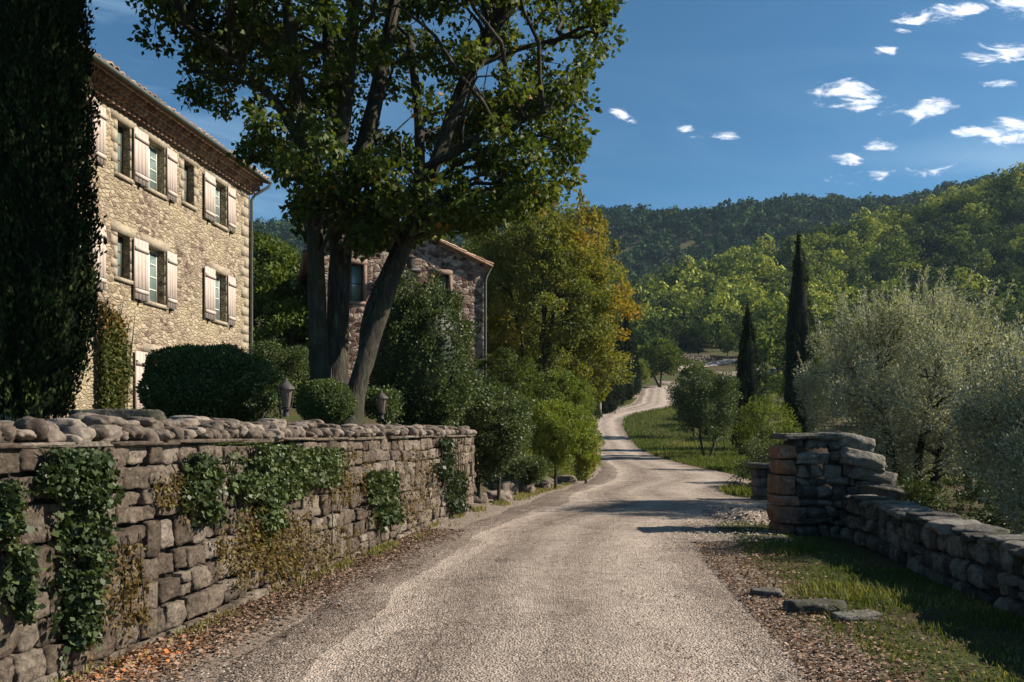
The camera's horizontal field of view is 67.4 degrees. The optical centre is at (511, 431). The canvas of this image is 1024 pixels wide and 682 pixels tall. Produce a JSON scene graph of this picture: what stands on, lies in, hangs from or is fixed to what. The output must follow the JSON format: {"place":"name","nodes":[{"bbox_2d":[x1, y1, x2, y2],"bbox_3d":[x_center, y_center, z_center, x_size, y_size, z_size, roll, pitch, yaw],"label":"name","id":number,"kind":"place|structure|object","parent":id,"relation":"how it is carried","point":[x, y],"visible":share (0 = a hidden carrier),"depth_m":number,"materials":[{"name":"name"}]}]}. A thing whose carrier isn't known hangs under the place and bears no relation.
{"place":"outdoors","nodes":[
{"label":"outdoors","id":0,"kind":"place"},
{"bbox_2d":[216,370,826,681],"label":"road","id":1,"kind":"structure","parent":0,"point":[629,476],"depth_m":7.20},
{"bbox_2d":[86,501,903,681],"bbox_3d":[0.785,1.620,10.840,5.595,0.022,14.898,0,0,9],"label":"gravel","id":2,"kind":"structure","parent":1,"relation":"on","point":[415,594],"depth_m":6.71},
{"bbox_2d":[212,520,936,681],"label":"fallen leaves","id":3,"kind":"object","parent":1,"relation":"on","point":[375,634],"visible":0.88,"depth_m":7.04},
{"bbox_2d":[660,517,791,543],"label":"gravel","id":4,"kind":"structure","parent":1,"relation":"on","point":[755,540],"depth_m":12.20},
{"bbox_2d":[78,0,1023,222],"label":"sky","id":5,"kind":"structure","parent":0,"point":[707,103],"materials":[{"name":"blue"}]},
{"bbox_2d":[89,190,1023,681],"bbox_3d":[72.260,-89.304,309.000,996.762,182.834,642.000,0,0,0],"label":"ground","id":6,"kind":"structure","parent":0,"point":[497,510],"depth_m":8.51,"materials":[{"name":"soil"}]},
{"bbox_2d":[0,0,115,421],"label":"cypress tree","id":7,"kind":"object","parent":6,"relation":"on","point":[48,294],"visible":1,"depth_m":10.83,"materials":[{"name":"green plant"}]},
{"bbox_2d":[69,409,166,419],"bbox_3d":[-5.018,-0.154,9.805,1.168,0.271,0.322,0,0,-5],"label":"garden edging","id":8,"kind":"object","parent":6,"relation":"on","point":[154,414],"visible":0.45,"depth_m":9.67,"materials":[{"name":"grey stone"}]},
{"bbox_2d":[0,42,272,421],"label":"stone house","id":9,"kind":"structure","parent":6,"relation":"on","point":[174,193],"depth_m":20.00,"materials":[{"name":"stone"}]},
{"bbox_2d":[95,293,137,408],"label":"climbing plant","id":10,"kind":"object","parent":9,"relation":"attached to","point":[113,389],"visible":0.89,"depth_m":17.60,"materials":[{"name":"green plant"}]},
{"bbox_2d":[114,236,133,284],"bbox_3d":[-9.367,-4.130,18.357,0.300,1.140,0.682,0,0,8],"label":"window","id":11,"kind":"structure","parent":9,"relation":"in","point":[120,278],"depth_m":18.52,"materials":[{"name":"stone"}]},
{"bbox_2d":[114,126,134,183],"bbox_3d":[-9.367,-6.680,18.357,0.300,1.340,0.682,0,0,8],"label":"window","id":12,"kind":"structure","parent":9,"relation":"in","point":[119,174],"depth_m":18.52,"materials":[{"name":"stone"}]},
{"bbox_2d":[143,144,168,200],"bbox_3d":[-9.193,-6.705,19.619,0.300,1.330,0.996,0,0,8],"label":"window","id":13,"kind":"structure","parent":9,"relation":"in","point":[153,152],"depth_m":19.84,"materials":[{"name":"paint"}]},
{"bbox_2d":[143,249,168,309],"bbox_3d":[-9.193,-3.935,19.619,0.300,1.490,0.996,0,0,8],"label":"window","id":14,"kind":"structure","parent":9,"relation":"in","point":[153,255],"depth_m":19.84,"materials":[{"name":"glass"}]},
{"bbox_2d":[182,164,197,210],"bbox_3d":[-8.983,-6.780,21.150,0.300,1.240,0.711,0,0,8],"label":"window","id":15,"kind":"structure","parent":9,"relation":"in","point":[185,202],"depth_m":21.35,"materials":[{"name":"stone"}]},
{"bbox_2d":[211,185,228,231],"bbox_3d":[-8.758,-6.705,22.783,0.300,1.330,0.941,0,0,8],"label":"window","id":16,"kind":"structure","parent":9,"relation":"in","point":[217,223],"depth_m":23.06,"materials":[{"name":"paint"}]},
{"bbox_2d":[212,275,228,325],"bbox_3d":[-8.758,-3.935,22.783,0.300,1.490,0.941,0,0,8],"label":"window","id":17,"kind":"structure","parent":9,"relation":"in","point":[217,320],"depth_m":23.06,"materials":[{"name":"paint"}]},
{"bbox_2d":[135,341,276,421],"bbox_3d":[-4.993,-0.682,12.581,2.286,1.603,1.912,0,0,0],"label":"box hedge","id":18,"kind":"object","parent":6,"relation":"on","point":[191,379],"visible":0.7,"depth_m":11.94,"materials":[{"name":"green plant"}]},
{"bbox_2d":[0,415,476,681],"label":"stone wall","id":19,"kind":"structure","parent":6,"relation":"on","point":[181,565],"depth_m":6.27,"materials":[{"name":"stone"}]},
{"bbox_2d":[0,477,50,626],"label":"ivy","id":20,"kind":"object","parent":19,"relation":"attached to","point":[20,563],"visible":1,"depth_m":4.56,"materials":[{"name":"green plant"}]},
{"bbox_2d":[33,446,124,678],"bbox_3d":[-2.777,0.860,5.111,0.358,1.536,0.819,0,0,16],"label":"ivy","id":21,"kind":"object","parent":19,"relation":"attached to","point":[79,479],"visible":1,"depth_m":5.05,"materials":[{"name":"green plant"}]},
{"bbox_2d":[68,533,152,666],"bbox_3d":[-2.797,1.189,5.432,0.150,0.873,0.873,0,0,11],"label":"creeper","id":22,"kind":"object","parent":19,"relation":"attached to","point":[134,590],"visible":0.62,"depth_m":5.59,"materials":[{"name":"brown plant"}]},
{"bbox_2d":[176,452,230,529],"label":"ivy","id":23,"kind":"object","parent":19,"relation":"attached to","point":[205,487],"visible":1,"depth_m":6.43,"materials":[{"name":"green plant"}]},
{"bbox_2d":[151,463,365,599],"bbox_3d":[-2.326,0.977,8.007,0.142,1.362,4.352,0,0,11],"label":"creeper","id":24,"kind":"object","parent":19,"relation":"attached to","point":[271,556],"visible":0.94,"depth_m":7.57,"materials":[{"name":"brown plant"}]},
{"bbox_2d":[277,378,294,416],"bbox_3d":[-2.706,-0.409,9.200,0.205,0.466,0.205,0,0,-16],"label":"garden lantern","id":25,"kind":"object","parent":19,"relation":"on","point":[286,387],"visible":1,"depth_m":9.16,"materials":[{"name":"metal"}]},
{"bbox_2d":[226,442,348,549],"bbox_3d":[-2.207,0.640,8.224,0.328,1.074,2.714,0,0,10],"label":"ivy","id":26,"kind":"object","parent":19,"relation":"attached to","point":[286,475],"visible":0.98,"depth_m":7.65,"materials":[{"name":"green plant"}]},
{"bbox_2d":[375,390,387,418],"bbox_3d":[-1.938,-0.402,11.400,0.186,0.424,0.186,0,0,-16],"label":"garden lantern","id":27,"kind":"object","parent":19,"relation":"on","point":[381,397],"visible":1,"depth_m":11.36,"materials":[{"name":"metal"}]},
{"bbox_2d":[364,467,406,533],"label":"ivy","id":28,"kind":"object","parent":19,"relation":"attached to","point":[381,485],"visible":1,"depth_m":10.72,"materials":[{"name":"green plant"}]},
{"bbox_2d":[306,441,482,529],"bbox_3d":[-1.412,0.905,12.845,0.168,1.449,8.835,0,0,11],"label":"creeper","id":29,"kind":"object","parent":19,"relation":"attached to","point":[346,483],"visible":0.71,"depth_m":11.40,"materials":[{"name":"green plant"}]},
{"bbox_2d":[429,437,471,517],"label":"ivy","id":30,"kind":"object","parent":19,"relation":"attached to","point":[457,504],"visible":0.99,"depth_m":14.23,"materials":[{"name":"green plant"}]},
{"bbox_2d":[226,361,297,421],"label":"leafy shrub","id":31,"kind":"object","parent":6,"relation":"on","point":[269,399],"visible":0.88,"depth_m":12.01,"materials":[{"name":"green plant"}]},
{"bbox_2d":[56,528,472,681],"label":"fallen leaves","id":32,"kind":"object","parent":6,"relation":"on","point":[187,641],"visible":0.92,"depth_m":6.45,"materials":[{"name":"plant"}]},
{"bbox_2d":[245,335,309,418],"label":"leafy shrub","id":33,"kind":"object","parent":6,"relation":"on","point":[298,355],"visible":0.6,"depth_m":18.78,"materials":[{"name":"green plant"}]},
{"bbox_2d":[249,226,307,406],"bbox_3d":[-11.555,-4.847,34.075,6.330,8.811,5.309,0,0,0],"label":"broadleaf tree","id":34,"kind":"object","parent":6,"relation":"on","point":[279,289],"visible":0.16,"depth_m":33.21,"materials":[{"name":"green plant"}]},
{"bbox_2d":[253,295,309,407],"bbox_3d":[-8.546,-3.023,30.001,4.141,4.696,3.651,0,0,0],"label":"broadleaf tree","id":35,"kind":"object","parent":6,"relation":"on","point":[285,323],"visible":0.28,"depth_m":29.71,"materials":[{"name":"green plant"}]},
{"bbox_2d":[51,482,572,681],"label":"grass","id":36,"kind":"structure","parent":6,"relation":"on","point":[478,508],"depth_m":9.32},
{"bbox_2d":[295,378,356,423],"bbox_3d":[-2.744,-0.387,11.307,0.908,0.821,0.883,0,0,0],"label":"box ball","id":37,"kind":"object","parent":6,"relation":"on","point":[330,401],"visible":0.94,"depth_m":11.04,"materials":[{"name":"green plant"}]},
{"bbox_2d":[125,0,628,424],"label":"broadleaf tree","id":38,"kind":"object","parent":6,"relation":"on","point":[341,207],"visible":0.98,"depth_m":12.50,"materials":[{"name":"green plant"}]},
{"bbox_2d":[364,384,405,424],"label":"leafy shrub","id":39,"kind":"object","parent":6,"relation":"on","point":[392,411],"visible":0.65,"depth_m":13.08,"materials":[{"name":"green plant"}]},
{"bbox_2d":[297,220,493,421],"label":"stone house","id":40,"kind":"structure","parent":6,"relation":"on","point":[463,269],"depth_m":30.77,"materials":[{"name":"brown stone"}]},
{"bbox_2d":[350,265,362,301],"bbox_3d":[-6.279,-5.775,29.946,0.900,1.450,0.060,0,0,-17],"label":"window","id":41,"kind":"structure","parent":40,"relation":"in","point":[356,275],"depth_m":30.01,"materials":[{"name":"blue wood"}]},
{"bbox_2d":[403,255,420,271],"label":"window","id":42,"kind":"structure","parent":40,"relation":"attached to","point":[410,262],"depth_m":29.84,"materials":[{"name":"metal"}]},
{"bbox_2d":[354,270,481,438],"bbox_3d":[-1.996,-1.453,16.508,2.730,4.139,2.671,0,0,0],"label":"conical shrub","id":43,"kind":"object","parent":6,"relation":"on","point":[421,360],"visible":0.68,"depth_m":15.71,"materials":[{"name":"green plant"}]},
{"bbox_2d":[454,358,487,425],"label":"leafy shrub","id":44,"kind":"object","parent":6,"relation":"on","point":[480,396],"visible":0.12,"depth_m":17.39,"materials":[{"name":"green plant"}]},
{"bbox_2d":[470,491,488,502],"bbox_3d":[-0.854,1.553,17.773,0.683,0.379,0.492,0,0,-26],"label":"rock","id":45,"kind":"object","parent":6,"relation":"on","point":[484,497],"visible":0.36,"depth_m":17.61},
{"bbox_2d":[473,427,511,503],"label":"leafy shrub","id":46,"kind":"object","parent":6,"relation":"on","point":[482,469],"visible":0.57,"depth_m":17.49,"materials":[{"name":"green plant"}]},
{"bbox_2d":[459,382,536,501],"bbox_3d":[-0.425,0.307,17.805,2.059,2.893,2.110,0,0,0],"label":"leafy shrub","id":47,"kind":"object","parent":6,"relation":"on","point":[514,429],"visible":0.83,"depth_m":17.38,"materials":[{"name":"green plant"}]},
{"bbox_2d":[440,230,559,382],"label":"poplar tree","id":48,"kind":"object","parent":6,"relation":"on","point":[468,247],"visible":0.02,"depth_m":43.00,"materials":[{"name":"green plant"}]},
{"bbox_2d":[493,481,519,494],"bbox_3d":[-0.171,1.574,20.150,0.683,0.561,0.509,0,0,-43],"label":"rock","id":49,"kind":"object","parent":6,"relation":"on","point":[510,486],"visible":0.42,"depth_m":20.00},
{"bbox_2d":[474,347,556,421],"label":"leafy shrub","id":50,"kind":"object","parent":6,"relation":"on","point":[516,371],"visible":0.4,"depth_m":26.84,"materials":[{"name":"green plant"}]},
{"bbox_2d":[518,483,535,493],"bbox_3d":[0.302,1.615,20.657,0.667,0.463,0.634,0,0,0],"label":"rock","id":51,"kind":"object","parent":6,"relation":"on","point":[525,488],"visible":0.35,"depth_m":20.37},
{"bbox_2d":[502,453,553,484],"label":"leafy shrub","id":52,"kind":"object","parent":6,"relation":"on","point":[535,471],"visible":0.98,"depth_m":20.27,"materials":[{"name":"green plant"}]},
{"bbox_2d":[462,397,636,478],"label":"grass","id":53,"kind":"structure","parent":6,"relation":"on","point":[559,473],"depth_m":29.43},
{"bbox_2d":[467,187,643,433],"bbox_3d":[1.400,-5.947,37.010,9.895,12.766,8.477,0,0,0],"label":"broadleaf tree","id":54,"kind":"object","parent":6,"relation":"on","point":[555,251],"visible":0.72,"depth_m":35.15,"materials":[{"name":"green plant"}]},
{"bbox_2d":[522,367,597,435],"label":"leafy shrub","id":55,"kind":"object","parent":6,"relation":"on","point":[584,396],"visible":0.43,"depth_m":30.49,"materials":[{"name":"green plant"}]},
{"bbox_2d":[520,398,603,488],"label":"leafy shrub","id":56,"kind":"object","parent":6,"relation":"on","point":[562,442],"visible":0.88,"depth_m":21.51,"materials":[{"name":"green plant"}]},
{"bbox_2d":[557,475,576,482],"bbox_3d":[1.773,1.601,25.018,0.541,0.363,0.700,0,0,-43],"label":"rock","id":57,"kind":"object","parent":6,"relation":"on","point":[565,478],"visible":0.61,"depth_m":24.80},
{"bbox_2d":[557,398,602,427],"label":"leafy shrub","id":58,"kind":"object","parent":6,"relation":"on","point":[597,413],"visible":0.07,"depth_m":35.58,"materials":[{"name":"green plant"}]},
{"bbox_2d":[570,417,605,482],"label":"leafy shrub","id":59,"kind":"object","parent":6,"relation":"on","point":[585,464],"visible":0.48,"depth_m":24.34,"materials":[{"name":"green plant"}]},
{"bbox_2d":[596,356,624,413],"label":"leafy shrub","id":60,"kind":"object","parent":6,"relation":"on","point":[611,403],"visible":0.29,"depth_m":79.14,"materials":[{"name":"green plant"}]},
{"bbox_2d":[261,182,963,220],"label":"ridge pines","id":61,"kind":"object","parent":6,"relation":"on","point":[758,202],"visible":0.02,"depth_m":542.96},
{"bbox_2d":[614,319,629,405],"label":"cypress tree","id":62,"kind":"object","parent":6,"relation":"on","point":[624,386],"visible":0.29,"depth_m":87.60,"materials":[{"name":"green plant"}]},
{"bbox_2d":[253,172,998,311],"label":"wood","id":63,"kind":"object","parent":6,"relation":"on","point":[748,213],"visible":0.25,"depth_m":470.62,"materials":[{"name":"plant"}]},
{"bbox_2d":[621,304,637,400],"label":"cypress tree","id":64,"kind":"object","parent":6,"relation":"on","point":[629,346],"visible":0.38,"depth_m":92.47,"materials":[{"name":"green plant"}]},
{"bbox_2d":[633,344,642,394],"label":"cypress tree","id":65,"kind":"object","parent":6,"relation":"on","point":[639,374],"visible":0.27,"depth_m":99.61,"materials":[{"name":"green plant"}]},
{"bbox_2d":[632,329,650,355],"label":"woodland tree","id":66,"kind":"object","parent":6,"relation":"on","point":[645,337],"visible":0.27,"depth_m":130.92,"materials":[{"name":"green plant"}]},
{"bbox_2d":[639,358,651,388],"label":"tree","id":67,"kind":"object","parent":6,"relation":"on","point":[644,372],"visible":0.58,"depth_m":105.70,"materials":[{"name":"green plant"}]},
{"bbox_2d":[642,313,672,344],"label":"woodland tree","id":68,"kind":"object","parent":6,"relation":"on","point":[661,327],"visible":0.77,"depth_m":147.46,"materials":[{"name":"green plant"}]},
{"bbox_2d":[636,337,689,386],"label":"tree","id":69,"kind":"object","parent":6,"relation":"on","point":[654,352],"visible":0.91,"depth_m":111.06,"materials":[{"name":"green plant"}]},
{"bbox_2d":[658,320,684,346],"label":"woodland tree","id":70,"kind":"object","parent":6,"relation":"on","point":[672,324],"visible":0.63,"depth_m":158.20,"materials":[{"name":"green plant"}]},
{"bbox_2d":[673,359,719,437],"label":"tree","id":71,"kind":"object","parent":6,"relation":"on","point":[691,367],"visible":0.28,"depth_m":61.84,"materials":[{"name":"green plant"}]},
{"bbox_2d":[687,322,711,353],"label":"tree","id":72,"kind":"object","parent":6,"relation":"on","point":[703,339],"visible":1,"depth_m":149.43,"materials":[{"name":"green plant"}]},
{"bbox_2d":[664,368,742,457],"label":"tree","id":73,"kind":"object","parent":6,"relation":"on","point":[692,414],"visible":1,"depth_m":43.47,"materials":[{"name":"green plant"}]},
{"bbox_2d":[679,353,737,361],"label":"terrace wall","id":74,"kind":"structure","parent":6,"relation":"on","point":[698,357],"depth_m":147.38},
{"bbox_2d":[692,307,726,343],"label":"woodland tree","id":75,"kind":"object","parent":6,"relation":"on","point":[713,310],"visible":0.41,"depth_m":166.07,"materials":[{"name":"green plant"}]},
{"bbox_2d":[709,320,736,350],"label":"woodland tree","id":76,"kind":"object","parent":6,"relation":"on","point":[718,325],"visible":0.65,"depth_m":159.06,"materials":[{"name":"green plant"}]},
{"bbox_2d":[715,324,736,358],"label":"tree","id":77,"kind":"object","parent":6,"relation":"on","point":[727,345],"visible":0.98,"depth_m":149.51,"materials":[{"name":"green plant"}]},
{"bbox_2d":[722,308,742,340],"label":"woodland tree","id":78,"kind":"object","parent":6,"relation":"on","point":[736,316],"visible":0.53,"depth_m":171.29,"materials":[{"name":"green plant"}]},
{"bbox_2d":[700,505,770,524],"bbox_3d":[4.450,1.611,15.050,1.800,0.288,2.700,0,0,0],"label":"gravel heap","id":79,"kind":"object","parent":6,"relation":"on","point":[753,516],"visible":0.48,"depth_m":14.18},
{"bbox_2d":[734,293,756,311],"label":"woodland tree","id":80,"kind":"object","parent":6,"relation":"on","point":[743,299],"visible":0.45,"depth_m":183.61,"materials":[{"name":"green plant"}]},
{"bbox_2d":[730,303,764,455],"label":"cypress tree","id":81,"kind":"object","parent":6,"relation":"on","point":[748,373],"visible":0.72,"depth_m":46.61,"materials":[{"name":"green plant"}]},
{"bbox_2d":[726,453,769,488],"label":"scrub","id":82,"kind":"object","parent":6,"relation":"on","point":[744,468],"visible":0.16,"depth_m":22.66,"materials":[{"name":"green plant"}]},
{"bbox_2d":[746,463,774,499],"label":"stone pier","id":83,"kind":"structure","parent":6,"relation":"on","point":[759,484],"depth_m":18.37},
{"bbox_2d":[736,430,784,476],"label":"leafy shrub","id":84,"kind":"object","parent":6,"relation":"on","point":[755,445],"visible":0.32,"depth_m":24.50,"materials":[{"name":"green plant"}]},
{"bbox_2d":[730,390,801,460],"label":"leafy shrub","id":85,"kind":"object","parent":6,"relation":"on","point":[776,409],"visible":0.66,"depth_m":32.78,"materials":[{"name":"green plant"}]},
{"bbox_2d":[750,588,782,597],"bbox_3d":[2.551,1.619,7.694,0.324,0.084,0.209,0,0,16],"label":"flat stone","id":86,"kind":"object","parent":6,"relation":"on","point":[771,592],"visible":0.91,"depth_m":7.62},
{"bbox_2d":[753,331,784,389],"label":"woodland tree","id":87,"kind":"object","parent":6,"relation":"on","point":[764,356],"visible":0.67,"depth_m":105.21,"materials":[{"name":"green plant"}]},
{"bbox_2d":[758,323,785,374],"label":"woodland tree","id":88,"kind":"object","parent":6,"relation":"on","point":[779,341],"visible":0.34,"depth_m":106.52,"materials":[{"name":"green plant"}]},
{"bbox_2d":[524,161,1023,346],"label":"hillside wood","id":89,"kind":"object","parent":6,"relation":"on","point":[731,275],"visible":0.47,"depth_m":222.20,"materials":[{"name":"green plant"}]},
{"bbox_2d":[765,372,784,403],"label":"woodland tree","id":90,"kind":"object","parent":6,"relation":"on","point":[776,382],"visible":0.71,"depth_m":89.25,"materials":[{"name":"green plant"}]},
{"bbox_2d":[622,400,958,496],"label":"grass","id":91,"kind":"structure","parent":6,"relation":"on","point":[686,455],"depth_m":53.62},
{"bbox_2d":[776,232,819,432],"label":"cypress tree","id":92,"kind":"object","parent":6,"relation":"on","point":[798,325],"visible":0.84,"depth_m":51.46,"materials":[{"name":"green plant"}]},
{"bbox_2d":[783,598,846,614],"bbox_3d":[2.777,1.622,7.051,0.566,0.141,0.286,0,0,0],"label":"flat stone","id":93,"kind":"object","parent":6,"relation":"on","point":[805,606],"visible":0.73,"depth_m":6.94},
{"bbox_2d":[812,320,840,335],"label":"woodland tree","id":94,"kind":"object","parent":6,"relation":"on","point":[827,323],"visible":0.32,"depth_m":149.94,"materials":[{"name":"green plant"}]},
{"bbox_2d":[766,431,905,537],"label":"stone pier","id":95,"kind":"structure","parent":6,"relation":"on","point":[813,478],"depth_m":12.66,"materials":[{"name":"stone"}]},
{"bbox_2d":[691,540,1021,681],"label":"fallen leaves","id":96,"kind":"object","parent":6,"relation":"on","point":[832,670],"visible":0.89,"depth_m":6.24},
{"bbox_2d":[830,609,882,621],"bbox_3d":[3.021,1.620,6.754,0.462,0.051,0.214,0,0,-17],"label":"flat stone","id":97,"kind":"object","parent":6,"relation":"on","point":[848,616],"visible":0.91,"depth_m":6.70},
{"bbox_2d":[709,520,1023,681],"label":"grass","id":98,"kind":"structure","parent":6,"relation":"on","point":[848,590],"depth_m":7.40,"materials":[{"name":"plant"}]},
{"bbox_2d":[860,430,952,485],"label":"scrub","id":99,"kind":"object","parent":6,"relation":"on","point":[923,462],"visible":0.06,"depth_m":26.16,"materials":[{"name":"green plant"}]},
{"bbox_2d":[792,263,1023,505],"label":"olive tree","id":100,"kind":"object","parent":6,"relation":"on","point":[880,383],"visible":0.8,"depth_m":16.06,"materials":[{"name":"green plant"}]},
{"bbox_2d":[888,470,960,515],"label":"scrub","id":101,"kind":"object","parent":6,"relation":"on","point":[914,490],"visible":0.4,"depth_m":13.89,"materials":[{"name":"green plant"}]},
{"bbox_2d":[840,494,1023,616],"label":"stone wall","id":102,"kind":"structure","parent":6,"relation":"on","point":[982,562],"depth_m":8.56,"materials":[{"name":"stone"}]},
{"bbox_2d":[888,322,1023,499],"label":"olive tree","id":103,"kind":"object","parent":6,"relation":"on","point":[935,393],"visible":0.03,"depth_m":22.48,"materials":[{"name":"green plant"}]},
{"bbox_2d":[936,307,1023,534],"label":"olive tree","id":104,"kind":"object","parent":6,"relation":"on","point":[1004,441],"visible":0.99,"depth_m":10.96,"materials":[{"name":"green plant"}]},
{"bbox_2d":[939,444,1023,510],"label":"scrub","id":105,"kind":"object","parent":6,"relation":"on","point":[962,484],"visible":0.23,"depth_m":19.09,"materials":[{"name":"green plant"}]},
{"bbox_2d":[947,485,1023,533],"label":"scrub","id":106,"kind":"object","parent":6,"relation":"on","point":[988,518],"visible":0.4,"depth_m":13.45,"materials":[{"name":"green plant"}]},
{"bbox_2d":[973,269,1000,294],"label":"woodland tree","id":107,"kind":"object","parent":6,"relation":"on","point":[992,273],"visible":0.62,"depth_m":196.89,"materials":[{"name":"green plant"}]},
{"bbox_2d":[980,277,1006,295],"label":"woodland tree","id":108,"kind":"object","parent":6,"relation":"on","point":[1000,283],"visible":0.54,"depth_m":189.68,"materials":[{"name":"green plant"}]},
{"bbox_2d":[991,262,1018,280],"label":"woodland tree","id":109,"kind":"object","parent":6,"relation":"on","point":[1009,266],"visible":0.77,"depth_m":196.34,"materials":[{"name":"green plant"}]},
{"bbox_2d":[678,358,737,370],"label":"path","id":110,"kind":"structure","parent":0,"point":[716,363],"depth_m":144.96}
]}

